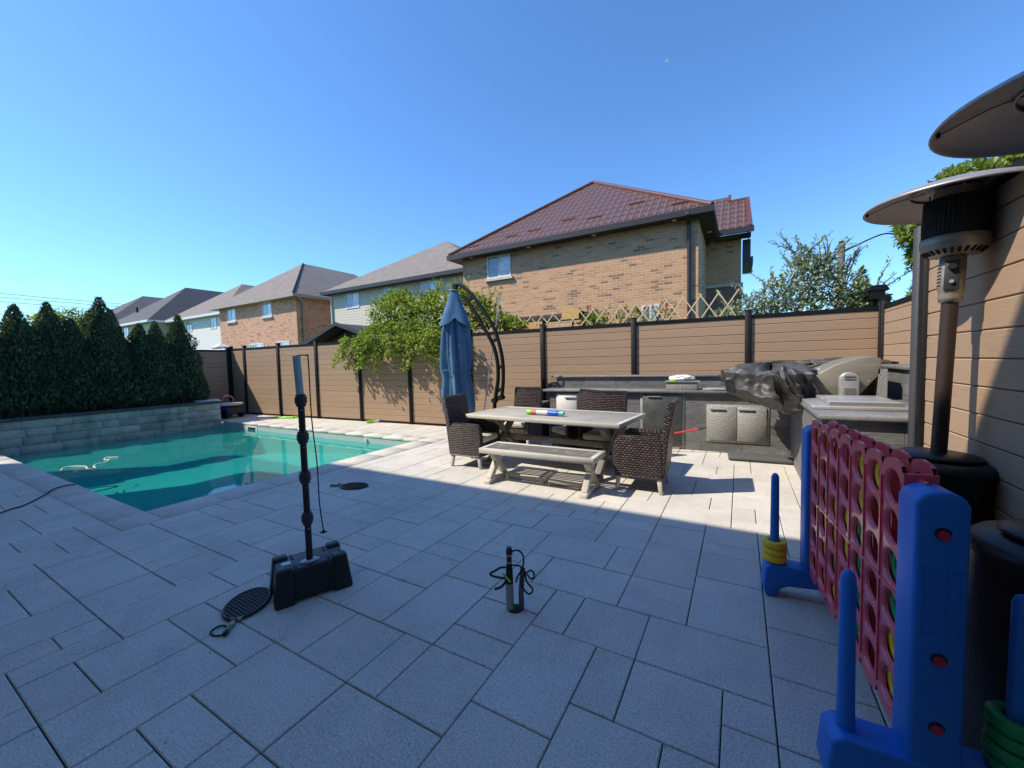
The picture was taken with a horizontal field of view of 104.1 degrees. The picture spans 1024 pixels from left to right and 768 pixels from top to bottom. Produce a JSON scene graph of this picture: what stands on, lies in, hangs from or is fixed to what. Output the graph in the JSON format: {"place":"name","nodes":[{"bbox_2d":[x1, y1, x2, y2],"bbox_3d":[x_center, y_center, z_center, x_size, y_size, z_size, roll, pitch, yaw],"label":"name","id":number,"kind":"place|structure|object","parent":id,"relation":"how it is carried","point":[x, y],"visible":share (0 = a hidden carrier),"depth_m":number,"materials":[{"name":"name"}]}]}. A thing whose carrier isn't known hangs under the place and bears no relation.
{"place":"outdoors","nodes":[
{"label":"outdoors","id":0,"kind":"place"},
{"bbox_2d":[0,414,891,767],"bbox_3d":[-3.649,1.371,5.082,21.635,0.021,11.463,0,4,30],"label":"patio","id":1,"kind":"structure","parent":0,"point":[448,656],"depth_m":2.33,"materials":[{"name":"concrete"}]},
{"bbox_2d":[193,347,232,402],"bbox_3d":[-13.286,0.335,7.693,0.112,2.315,14.262,0,4,30],"label":"side fence","id":2,"kind":"object","parent":1,"relation":"on","point":[216,366],"visible":0.21,"depth_m":13.52,"materials":[{"name":"wood"}]},
{"bbox_2d":[0,419,443,530],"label":"swimming pool","id":3,"kind":"structure","parent":1,"relation":"in","point":[156,478],"depth_m":8.82,"materials":[{"name":"liquid"}]},
{"bbox_2d":[0,484,118,513],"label":"cleaner cable","id":4,"kind":"object","parent":3,"relation":"on","point":[56,488],"visible":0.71,"depth_m":5.28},
{"bbox_2d":[60,456,118,472],"bbox_3d":[-7.883,1.501,7.406,0.583,0.026,1.262,-3,4,-30],"label":"pool hose","id":5,"kind":"object","parent":3,"relation":"in","point":[88,469],"visible":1,"depth_m":7.18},
{"bbox_2d":[220,395,244,418],"bbox_3d":[-9.069,0.710,12.719,0.950,0.725,0.800,0,3,18],"label":"ride on toy","id":6,"kind":"object","parent":1,"relation":"on","point":[228,409],"visible":0.87,"depth_m":12.53,"materials":[{"name":"grey plastic"}]},
{"bbox_2d":[210,587,271,636],"bbox_3d":[-1.721,1.437,2.554,0.262,0.033,0.499,-2,3,-13],"label":"paddle racket","id":7,"kind":"object","parent":1,"relation":"on","point":[244,604],"visible":1,"depth_m":2.58,"materials":[{"name":"black plastic"}]},
{"bbox_2d":[271,416,297,418],"bbox_3d":[-6.946,1.018,12.187,0.793,0.060,0.193,-1,3,6],"label":"pool noodle","id":8,"kind":"object","parent":1,"relation":"on","point":[283,417],"visible":1,"depth_m":12.16,"materials":[{"name":"green plastic"}]},
{"bbox_2d":[269,354,352,610],"bbox_3d":[-1.437,0.613,2.772,0.480,1.640,0.355,-4,4,-36],"label":"net stand","id":9,"kind":"object","parent":1,"relation":"on","point":[310,570],"visible":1,"depth_m":2.70,"materials":[{"name":"black plastic"}]},
{"bbox_2d":[330,482,368,489],"bbox_3d":[-2.088,1.302,5.122,0.499,0.033,0.262,-1,3,6],"label":"paddle racket","id":10,"kind":"object","parent":1,"relation":"on","point":[355,485],"visible":1,"depth_m":5.12,"materials":[{"name":"black plastic"}]},
{"bbox_2d":[442,393,499,469],"bbox_3d":[-0.614,0.697,6.131,0.695,1.059,0.590,0,4,27],"label":"wicker chair","id":11,"kind":"object","parent":1,"relation":"on","point":[468,437],"visible":0.85,"depth_m":5.97,"materials":[{"name":"wicker"}]},
{"bbox_2d":[439,283,525,442],"bbox_3d":[-0.628,-0.470,7.939,1.963,3.171,1.200,0,4,30],"label":"cantilever umbrella","id":12,"kind":"object","parent":1,"relation":"on","point":[455,355],"visible":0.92,"depth_m":7.99,"materials":[{"name":"fabric"}]},
{"bbox_2d":[483,296,499,410],"bbox_3d":[-0.444,-0.309,8.018,0.551,2.845,0.028,0,3,23],"label":"pool pole","id":13,"kind":"object","parent":1,"relation":"on","point":[491,355],"visible":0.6,"depth_m":7.99,"materials":[{"name":"silver metal"}]},
{"bbox_2d":[489,546,534,612],"bbox_3d":[0.006,1.224,2.502,0.310,0.416,0.099,0,4,30],"label":"cable stub","id":14,"kind":"object","parent":1,"relation":"on","point":[511,607],"visible":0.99,"depth_m":2.48,"materials":[{"name":"grey plastic"}]},
{"bbox_2d":[500,387,542,443],"bbox_3d":[0.185,0.605,7.398,0.590,1.059,0.695,0,4,29],"label":"wicker chair","id":15,"kind":"object","parent":1,"relation":"on","point":[528,396],"visible":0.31,"depth_m":7.49,"materials":[{"name":"wicker"}]},
{"bbox_2d":[479,441,605,498],"bbox_3d":[0.354,1.038,4.982,1.520,0.450,0.520,0,4,29],"label":"bench","id":16,"kind":"object","parent":1,"relation":"on","point":[588,459],"visible":0.98,"depth_m":4.84,"materials":[{"name":"grey paint"}]},
{"bbox_2d":[228,300,879,425],"bbox_3d":[-2.065,-0.105,9.992,17.339,2.355,0.112,0,4,27],"label":"back fence","id":17,"kind":"object","parent":1,"relation":"on","point":[263,381],"visible":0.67,"depth_m":8.54,"materials":[{"name":"wood"}]},
{"bbox_2d":[518,289,738,328],"bbox_3d":[2.087,-1.435,8.205,4.496,0.552,0.046,0,4,29],"label":"trellis","id":18,"kind":"object","parent":17,"relation":"attached to","point":[640,310],"visible":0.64,"depth_m":7.91,"materials":[{"name":"brown wood"}]},
{"bbox_2d":[579,313,613,325],"bbox_3d":[1.798,-1.293,8.536,0.525,0.504,0.649,-3,4,-26],"label":"climbing vine","id":19,"kind":"object","parent":18,"relation":"attached to","point":[591,320],"visible":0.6,"depth_m":8.47,"materials":[{"name":"green plant"}]},
{"bbox_2d":[466,406,645,482],"bbox_3d":[0.606,0.820,5.896,2.400,0.770,1.120,1,4,34],"label":"dining table","id":20,"kind":"object","parent":1,"relation":"on","point":[603,421],"visible":0.77,"depth_m":5.60,"materials":[{"name":"grey paint"}]},
{"bbox_2d":[526,409,564,415],"bbox_3d":[0.474,0.410,5.711,0.590,0.074,0.074,1,4,33],"label":"water blaster","id":21,"kind":"object","parent":20,"relation":"on","point":[548,412],"visible":1,"depth_m":5.67,"materials":[{"name":"multicoloured plastic"}]},
{"bbox_2d":[548,472,584,487],"bbox_3d":[0.739,1.212,5.063,0.480,0.075,0.400,0,4,25],"label":"seat cushion","id":22,"kind":"object","parent":1,"relation":"on","point":[576,480],"visible":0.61,"depth_m":4.96,"materials":[{"name":"fabric"}]},
{"bbox_2d":[549,389,592,447],"bbox_3d":[1.038,0.631,6.534,0.695,1.059,0.590,-3,4,-25],"label":"wicker chair","id":23,"kind":"object","parent":1,"relation":"on","point":[569,431],"visible":0.27,"depth_m":6.53,"materials":[{"name":"wicker"}]},
{"bbox_2d":[577,390,627,467],"bbox_3d":[1.387,0.648,6.069,0.590,1.059,0.695,0,4,31],"label":"wicker chair","id":24,"kind":"object","parent":1,"relation":"on","point":[609,400],"visible":0.28,"depth_m":6.17,"materials":[{"name":"wicker"}]},
{"bbox_2d":[613,398,679,494],"bbox_3d":[1.621,0.713,4.814,0.695,1.059,0.590,0,4,29],"label":"wicker chair","id":25,"kind":"object","parent":1,"relation":"on","point":[645,453],"visible":1,"depth_m":4.58,"materials":[{"name":"wicker"}]},
{"bbox_2d":[543,374,790,455],"bbox_3d":[3.032,0.464,6.953,5.080,1.238,0.770,0,4,27],"label":"outdoor kitchen","id":26,"kind":"object","parent":1,"relation":"on","point":[731,422],"visible":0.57,"depth_m":6.61,"materials":[{"name":"stone"}]},
{"bbox_2d":[558,395,576,409],"bbox_3d":[1.049,0.459,7.574,0.372,0.480,0.042,0,4,27],"label":"door","id":27,"kind":"structure","parent":26,"relation":"in","point":[564,401],"depth_m":7.57,"materials":[{"name":"silver metal"}]},
{"bbox_2d":[642,394,681,445],"bbox_3d":[2.554,0.610,6.814,0.632,0.865,0.042,0,4,27],"label":"door","id":28,"kind":"structure","parent":26,"relation":"in","point":[654,406],"depth_m":6.83,"materials":[{"name":"grey metal"}]},
{"bbox_2d":[665,380,699,389],"bbox_3d":[2.925,0.018,6.846,0.540,0.145,0.360,0,4,27],"label":"sink tray","id":29,"kind":"object","parent":26,"relation":"on","point":[682,385],"visible":0.98,"depth_m":6.71,"materials":[{"name":"grey metal"}]},
{"bbox_2d":[669,374,695,380],"bbox_3d":[2.920,-0.095,6.843,0.452,0.139,0.262,0,4,30],"label":"plastic bag","id":30,"kind":"object","parent":29,"relation":"on","point":[683,377],"visible":0.81,"depth_m":6.75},
{"bbox_2d":[674,427,706,433],"bbox_3d":[2.611,0.807,6.485,1.010,0.251,0.034,0,3,17],"label":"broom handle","id":31,"kind":"object","parent":26,"relation":"attached to","point":[690,430],"visible":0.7,"depth_m":6.39,"materials":[{"name":"red plastic"}]},
{"bbox_2d":[703,387,725,390],"bbox_3d":[3.420,0.081,6.520,0.540,0.030,0.343,0,4,27],"label":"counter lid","id":32,"kind":"object","parent":26,"relation":"on","point":[715,388],"visible":0.57,"depth_m":6.47,"materials":[{"name":"silver metal"}]},
{"bbox_2d":[709,406,736,440],"bbox_3d":[3.374,0.635,6.396,0.392,0.540,0.042,0,4,27],"label":"door","id":33,"kind":"structure","parent":26,"relation":"in","point":[722,420],"depth_m":6.39,"materials":[{"name":"grey metal"}]},
{"bbox_2d":[737,407,766,442],"bbox_3d":[3.730,0.636,6.213,0.392,0.540,0.042,0,4,27],"label":"door","id":34,"kind":"structure","parent":26,"relation":"in","point":[751,422],"depth_m":6.21,"materials":[{"name":"grey metal"}]},
{"bbox_2d":[717,360,820,414],"bbox_3d":[3.399,0.046,5.363,1.158,0.727,1.512,0,4,30],"label":"grill cover","id":35,"kind":"object","parent":26,"relation":"on","point":[785,386],"visible":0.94,"depth_m":4.89,"materials":[{"name":"black plastic"}]},
{"bbox_2d":[790,364,909,479],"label":"grill island","id":36,"kind":"structure","parent":1,"relation":"on","point":[890,428],"depth_m":3.69,"materials":[{"name":"stone"}]},
{"bbox_2d":[782,356,887,413],"bbox_3d":[4.018,0.001,5.147,1.040,0.698,0.840,0,4,30],"label":"gas grill","id":37,"kind":"object","parent":36,"relation":"on","point":[870,372],"visible":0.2,"depth_m":4.70,"materials":[{"name":"silver metal"}]},
{"bbox_2d":[797,357,898,368],"bbox_3d":[4.678,-0.224,5.675,1.407,0.315,0.448,0,4,30],"label":"grill cover","id":38,"kind":"object","parent":36,"relation":"on","point":[813,364],"visible":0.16,"depth_m":5.68,"materials":[{"name":"plastic"}]},
{"bbox_2d":[838,372,859,394],"bbox_3d":[3.914,0.025,4.643,0.200,0.329,0.120,0,4,30],"label":"rotisserie motor","id":39,"kind":"object","parent":36,"relation":"on","point":[848,383],"visible":0.77,"depth_m":4.60,"materials":[{"name":"silver metal"}]},
{"bbox_2d":[802,395,907,411],"bbox_3d":[3.557,0.187,4.201,0.760,0.075,0.940,0,4,30],"label":"side burner","id":40,"kind":"object","parent":36,"relation":"on","point":[853,402],"visible":0.9,"depth_m":3.92,"materials":[{"name":"silver metal"}]},
{"bbox_2d":[760,420,1023,767],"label":"four in row game","id":41,"kind":"object","parent":1,"relation":"on","point":[918,525],"visible":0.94,"depth_m":1.39,"materials":[{"name":"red plastic"}]},
{"bbox_2d":[762,551,786,563],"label":"game ring","id":42,"kind":"object","parent":41,"relation":"on","point":[774,560],"visible":0.59,"depth_m":2.55,"materials":[{"name":"yellow plastic"}]},
{"bbox_2d":[762,544,786,557],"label":"game ring","id":43,"kind":"object","parent":42,"relation":"on","point":[774,553],"visible":0.6,"depth_m":2.54,"materials":[{"name":"yellow plastic"}]},
{"bbox_2d":[762,536,786,550],"bbox_3d":[1.707,1.033,2.596,0.138,0.044,0.138,0,4,30],"label":"game ring","id":44,"kind":"object","parent":43,"relation":"on","point":[781,545],"visible":0.92,"depth_m":2.55,"materials":[{"name":"yellow plastic"}]},
{"bbox_2d":[856,617,869,650],"bbox_3d":[1.585,1.111,1.782,0.044,0.138,0.138,0,4,24],"label":"game ring","id":45,"kind":"object","parent":41,"relation":"on","point":[857,629],"visible":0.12,"depth_m":1.82,"materials":[{"name":"green plastic"}]},
{"bbox_2d":[857,584,870,616],"bbox_3d":[1.581,0.960,1.774,0.044,0.138,0.138,0,4,24],"label":"game ring","id":46,"kind":"object","parent":45,"relation":"on","point":[858,597],"visible":0.14,"depth_m":1.81,"materials":[{"name":"green plastic"}]},
{"bbox_2d":[857,551,871,583],"bbox_3d":[1.577,0.809,1.765,0.044,0.138,0.138,0,4,24],"label":"game ring","id":47,"kind":"object","parent":46,"relation":"on","point":[859,563],"visible":0.12,"depth_m":1.80,"materials":[{"name":"green plastic"}]},
{"bbox_2d":[858,521,871,549],"bbox_3d":[1.573,0.659,1.757,0.044,0.138,0.138,0,4,24],"label":"game ring","id":48,"kind":"object","parent":47,"relation":"on","point":[859,529],"visible":0.1,"depth_m":1.80,"materials":[{"name":"green plastic"}]},
{"bbox_2d":[859,488,872,515],"bbox_3d":[1.569,0.508,1.748,0.044,0.138,0.138,0,4,24],"label":"game ring","id":49,"kind":"object","parent":41,"relation":"in","point":[860,496],"visible":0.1,"depth_m":1.79,"materials":[{"name":"yellow plastic"}]},
{"bbox_2d":[859,454,873,480],"bbox_3d":[1.565,0.357,1.740,0.044,0.138,0.138,0,4,24],"label":"game ring","id":50,"kind":"object","parent":49,"relation":"on","point":[861,461],"visible":0.17,"depth_m":1.78,"materials":[{"name":"yellow plastic"}]},
{"bbox_2d":[875,462,891,492],"bbox_3d":[1.501,0.367,1.594,0.044,0.138,0.138,0,4,24],"label":"game ring","id":51,"kind":"object","parent":41,"relation":"on","point":[877,473],"visible":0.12,"depth_m":1.63,"materials":[{"name":"yellow plastic"}]},
{"bbox_2d":[887,668,892,696],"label":"game ring","id":52,"kind":"object","parent":41,"relation":"on","point":[890,679],"visible":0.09,"depth_m":1.53,"materials":[{"name":"yellow plastic"}]},
{"bbox_2d":[888,630,893,658],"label":"game ring","id":53,"kind":"object","parent":41,"relation":"in","point":[891,641],"visible":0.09,"depth_m":1.52,"materials":[{"name":"yellow plastic"}]},
{"bbox_2d":[889,591,895,619],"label":"game ring","id":54,"kind":"object","parent":41,"relation":"in","point":[892,601],"visible":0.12,"depth_m":1.51,"materials":[{"name":"green plastic"}]},
{"bbox_2d":[890,552,896,580],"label":"game ring","id":55,"kind":"object","parent":41,"relation":"in","point":[893,561],"visible":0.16,"depth_m":1.51,"materials":[{"name":"green plastic"}]},
{"bbox_2d":[982,745,1009,767],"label":"game ring","id":56,"kind":"object","parent":41,"relation":"on","point":[992,761],"visible":0.27,"depth_m":1.27,"materials":[{"name":"green plastic"}]},
{"bbox_2d":[980,727,1023,767],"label":"game ring","id":57,"kind":"object","parent":56,"relation":"on","point":[1000,753],"visible":0.53,"depth_m":1.25,"materials":[{"name":"green plastic"}]},
{"bbox_2d":[984,716,1023,757],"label":"game ring","id":58,"kind":"object","parent":57,"relation":"on","point":[1006,742],"visible":0.45,"depth_m":1.24,"materials":[{"name":"green plastic"}]},
{"bbox_2d":[984,700,1023,743],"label":"game ring","id":59,"kind":"object","parent":58,"relation":"on","point":[995,716],"visible":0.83,"depth_m":1.25,"materials":[{"name":"green plastic"}]},
{"bbox_2d":[879,295,911,364],"bbox_3d":[4.702,0.025,4.470,0.112,2.365,3.612,0,4,30],"label":"side fence","id":60,"kind":"object","parent":1,"relation":"on","point":[895,331],"visible":0.21,"depth_m":5.48,"materials":[{"name":"wood"}]},
{"bbox_2d":[907,226,920,446],"bbox_3d":[3.438,0.028,3.084,0.522,2.520,0.095,0,4,30],"label":"fence post","id":61,"kind":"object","parent":1,"relation":"on","point":[914,334],"depth_m":3.17,"materials":[{"name":"metal"}]},
{"bbox_2d":[862,166,1023,561],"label":"patio heater","id":62,"kind":"object","parent":1,"relation":"on","point":[953,215],"visible":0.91,"depth_m":2.28,"materials":[{"name":"black metal"}]},
{"bbox_2d":[914,156,1023,519],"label":"privacy wall","id":63,"kind":"structure","parent":1,"relation":"on","point":[987,415],"depth_m":2.23,"materials":[{"name":"wood"}]},
{"bbox_2d":[928,71,1023,749],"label":"patio heater","id":64,"kind":"object","parent":1,"relation":"on","point":[988,123],"visible":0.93,"depth_m":1.44,"materials":[{"name":"black metal"}]},
{"bbox_2d":[0,0,1023,422],"label":"sky","id":65,"kind":"structure","parent":0,"point":[150,148],"materials":[{"name":"blue"}]},
{"bbox_2d":[506,465,557,482],"bbox_3d":[0.272,1.204,5.375,0.600,0.080,0.440,1,4,33],"label":"seat cushion","id":66,"kind":"object","parent":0,"point":[532,473],"visible":0.84,"depth_m":5.27,"materials":[{"name":"fabric"}]},
{"bbox_2d":[541,400,549,435],"bbox_3d":[0.498,0.714,8.188,0.480,0.730,0.400,0,4,30],"label":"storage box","id":67,"kind":"object","parent":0,"point":[545,427],"visible":0.26,"depth_m":8.06,"materials":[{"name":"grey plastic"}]},
{"bbox_2d":[727,451,793,464],"bbox_3d":[3.653,1.083,5.913,0.800,0.085,0.394,0,4,26],"label":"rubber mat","id":68,"kind":"object","parent":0,"point":[762,458],"visible":1,"depth_m":5.79,"materials":[{"name":"rubber"}]},
{"label":"ground","id":69,"kind":"structure","parent":0,"visible":0},
{"bbox_2d":[25,307,89,332],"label":"shade tree","id":70,"kind":"object","parent":69,"relation":"on","point":[64,317],"visible":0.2,"depth_m":13.58,"materials":[{"name":"green plant"}]},
{"bbox_2d":[0,401,221,456],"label":"retaining wall","id":71,"kind":"structure","parent":69,"relation":"on","point":[35,434],"depth_m":9.64,"materials":[{"name":"grey stone"}]},
{"bbox_2d":[113,296,162,319],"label":"house","id":72,"kind":"structure","parent":69,"relation":"on","point":[126,309],"depth_m":43.01,"materials":[{"name":"beige"}]},
{"bbox_2d":[0,293,118,314],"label":"power lines","id":73,"kind":"object","parent":72,"relation":"attached to","point":[50,301],"visible":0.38,"depth_m":40.19,"materials":[{"name":"grey plastic"}]},
{"bbox_2d":[118,288,223,341],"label":"house","id":74,"kind":"structure","parent":69,"relation":"on","point":[161,311],"depth_m":35.45,"materials":[{"name":"grey"}]},
{"bbox_2d":[165,284,254,349],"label":"house","id":75,"kind":"structure","parent":69,"relation":"on","point":[201,321],"depth_m":31.30,"materials":[{"name":"beige"}]},
{"bbox_2d":[186,321,191,331],"bbox_3d":[-25.916,-4.622,32.051,0.970,0.830,0.050,0,4,30],"label":"window","id":76,"kind":"structure","parent":75,"relation":"in","point":[188,323],"depth_m":32.03,"materials":[{"name":"glass"}]},
{"bbox_2d":[209,317,216,328],"bbox_3d":[-22.537,-4.581,30.125,0.950,0.830,0.050,0,4,30],"label":"window","id":77,"kind":"structure","parent":75,"relation":"in","point":[213,324],"depth_m":30.11,"materials":[{"name":"glass"}]},
{"bbox_2d":[207,343,227,349],"bbox_3d":[-16.497,-0.811,22.740,3.400,3.020,2.400,0,4,30],"label":"gazebo","id":78,"kind":"object","parent":69,"relation":"on","point":[220,346],"visible":0.14,"depth_m":22.48,"materials":[{"name":"grey fabric"}]},
{"bbox_2d":[208,263,357,348],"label":"house","id":79,"kind":"structure","parent":69,"relation":"on","point":[291,306],"depth_m":24.67,"materials":[{"name":"orange brick"}]},
{"bbox_2d":[226,308,236,323],"bbox_3d":[-18.540,-4.487,26.345,1.220,0.940,0.120,0,4,30],"label":"window","id":80,"kind":"structure","parent":79,"relation":"in","point":[231,313],"depth_m":26.34,"materials":[{"name":"glass"}]},
{"bbox_2d":[261,302,272,318],"bbox_3d":[-14.927,-4.485,24.283,1.180,0.960,0.120,0,4,30],"label":"window","id":81,"kind":"structure","parent":79,"relation":"in","point":[267,306],"depth_m":24.29,"materials":[{"name":"glass"}]},
{"bbox_2d":[301,322,403,343],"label":"garden shed","id":82,"kind":"structure","parent":69,"relation":"on","point":[335,332],"depth_m":14.61,"materials":[{"name":"grey"}]},
{"bbox_2d":[320,241,462,332],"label":"house","id":83,"kind":"structure","parent":69,"relation":"on","point":[350,303],"depth_m":21.04,"materials":[{"name":"beige"}]},
{"bbox_2d":[345,292,359,308],"bbox_3d":[-8.654,-4.522,21.686,1.070,0.820,0.050,0,4,30],"label":"window","id":84,"kind":"structure","parent":83,"relation":"in","point":[352,299],"depth_m":21.66,"materials":[{"name":"glass"}]},
{"bbox_2d":[421,279,437,294],"bbox_3d":[-3.929,-4.517,18.990,1.010,0.790,0.050,0,4,30],"label":"window","id":85,"kind":"structure","parent":83,"relation":"in","point":[425,284],"depth_m":19.02,"materials":[{"name":"glass"}]},
{"bbox_2d":[328,276,527,374],"bbox_3d":[-2.174,-0.884,10.354,5.596,3.818,2.085,0,4,30],"label":"climbing vine","id":86,"kind":"object","parent":69,"relation":"on","point":[364,344],"visible":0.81,"depth_m":10.31,"materials":[{"name":"green plant"}]},
{"bbox_2d":[499,308,595,330],"bbox_3d":[0.988,-0.424,10.307,2.300,2.740,1.300,0,4,30],"label":"pergola","id":87,"kind":"object","parent":69,"relation":"on","point":[572,313],"visible":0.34,"depth_m":9.67,"materials":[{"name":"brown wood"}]},
{"bbox_2d":[446,180,753,332],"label":"house","id":88,"kind":"structure","parent":69,"relation":"on","point":[599,244],"depth_m":13.42,"materials":[{"name":"beige brick"}]},
{"bbox_2d":[484,253,512,281],"bbox_3d":[-0.503,-4.316,14.816,1.200,0.920,0.120,0,4,30],"label":"window","id":89,"kind":"structure","parent":88,"relation":"in","point":[498,266],"depth_m":14.82,"materials":[{"name":"glass"}]},
{"bbox_2d":[641,304,659,320],"bbox_3d":[4.266,-2.119,12.291,0.530,0.630,0.050,0,4,30],"label":"window","id":90,"kind":"structure","parent":88,"relation":"in","point":[656,305],"depth_m":12.27,"materials":[{"name":"white plastic"}]},
{"bbox_2d":[578,297,680,324],"bbox_3d":[2.466,-0.429,8.819,2.346,2.840,0.614,0,4,30],"label":"flowering shrub","id":91,"kind":"object","parent":69,"relation":"on","point":[642,318],"visible":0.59,"depth_m":8.60,"materials":[{"name":"green plant"}]},
{"bbox_2d":[709,229,910,316],"bbox_3d":[5.682,-1.026,7.774,3.375,3.982,1.114,0,4,30],"label":"fruit tree","id":92,"kind":"object","parent":69,"relation":"on","point":[801,259],"visible":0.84,"depth_m":7.57,"materials":[{"name":"green plant"}]},
{"bbox_2d":[849,265,872,307],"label":"cedar tree","id":93,"kind":"object","parent":69,"relation":"on","point":[864,272],"visible":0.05,"depth_m":7.53,"materials":[{"name":"green plant"}]},
{"bbox_2d":[836,233,898,307],"bbox_3d":[9.434,-1.608,10.652,1.357,4.629,0.209,0,4,30],"label":"street light","id":94,"kind":"object","parent":69,"relation":"on","point":[842,256],"visible":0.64,"depth_m":10.74,"materials":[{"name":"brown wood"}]},
{"bbox_2d":[862,284,892,305],"bbox_3d":[6.338,-0.350,6.971,0.340,2.690,0.340,0,4,30],"label":"lantern","id":95,"kind":"object","parent":69,"relation":"on","point":[876,293],"visible":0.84,"depth_m":6.81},
{"bbox_2d":[887,153,1023,272],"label":"shade tree","id":96,"kind":"object","parent":69,"relation":"on","point":[974,165],"visible":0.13,"depth_m":6.04,"materials":[{"name":"green plant"}]},
{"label":"planting bed","id":97,"kind":"structure","parent":0,"visible":0},
{"bbox_2d":[0,338,24,418],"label":"cedar tree","id":98,"kind":"object","parent":97,"relation":"on","point":[3,401],"visible":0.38,"depth_m":8.77,"materials":[{"name":"green plant"}]},
{"bbox_2d":[0,303,69,418],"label":"cedar tree","id":99,"kind":"object","parent":97,"relation":"on","point":[25,374],"visible":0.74,"depth_m":9.03,"materials":[{"name":"green plant"}]},
{"bbox_2d":[31,301,92,414],"bbox_3d":[-11.234,-0.583,9.761,1.556,2.889,1.616,0,4,27],"label":"cedar tree","id":100,"kind":"object","parent":97,"relation":"on","point":[48,330],"visible":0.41,"depth_m":9.53,"materials":[{"name":"green plant"}]},
{"bbox_2d":[48,317,111,413],"bbox_3d":[-10.955,-0.416,10.015,1.468,2.512,1.420,-1,3,8],"label":"cedar tree","id":101,"kind":"object","parent":97,"relation":"on","point":[74,340],"visible":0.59,"depth_m":9.75,"materials":[{"name":"green plant"}]},
{"bbox_2d":[74,296,165,410],"bbox_3d":[-10.595,-0.746,10.463,1.881,3.103,2.084,1,4,42],"label":"cedar tree","id":102,"kind":"object","parent":97,"relation":"on","point":[101,335],"visible":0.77,"depth_m":10.23,"materials":[{"name":"green plant"}]},
{"bbox_2d":[97,308,153,406],"bbox_3d":[-10.814,-0.631,10.767,1.687,2.850,1.491,1,4,33],"label":"cedar tree","id":103,"kind":"object","parent":97,"relation":"on","point":[122,335],"visible":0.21,"depth_m":10.70,"materials":[{"name":"green plant"}]},
{"bbox_2d":[125,323,170,407],"bbox_3d":[-10.327,-0.476,11.136,1.316,2.475,1.427,-4,4,-35],"label":"cedar tree","id":104,"kind":"object","parent":97,"relation":"on","point":[139,345],"visible":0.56,"depth_m":10.92,"materials":[{"name":"green plant"}]},
{"bbox_2d":[147,321,187,404],"bbox_3d":[-10.171,-0.548,11.482,1.357,2.572,1.347,-4,4,-36],"label":"cedar tree","id":105,"kind":"object","parent":97,"relation":"on","point":[158,343],"visible":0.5,"depth_m":11.29,"materials":[{"name":"green plant"}]},
{"bbox_2d":[164,314,210,403],"bbox_3d":[-9.930,-0.684,11.867,1.490,2.787,1.419,-5,4,-43],"label":"cedar tree","id":106,"kind":"object","parent":97,"relation":"on","point":[190,377],"visible":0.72,"depth_m":11.73,"materials":[{"name":"green plant"}]},
{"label":"game ring","id":107,"kind":"object","parent":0,"visible":0},
{"bbox_2d":[844,540,856,566],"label":"game ring","id":108,"kind":"object","parent":107,"relation":"on","point":[845,545],"visible":0.09,"depth_m":1.95,"materials":[{"name":"yellow plastic"}]},
{"bbox_2d":[845,509,857,534],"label":"game ring","id":109,"kind":"object","parent":108,"relation":"on","point":[846,516],"visible":0.12,"depth_m":1.94,"materials":[{"name":"yellow plastic"}]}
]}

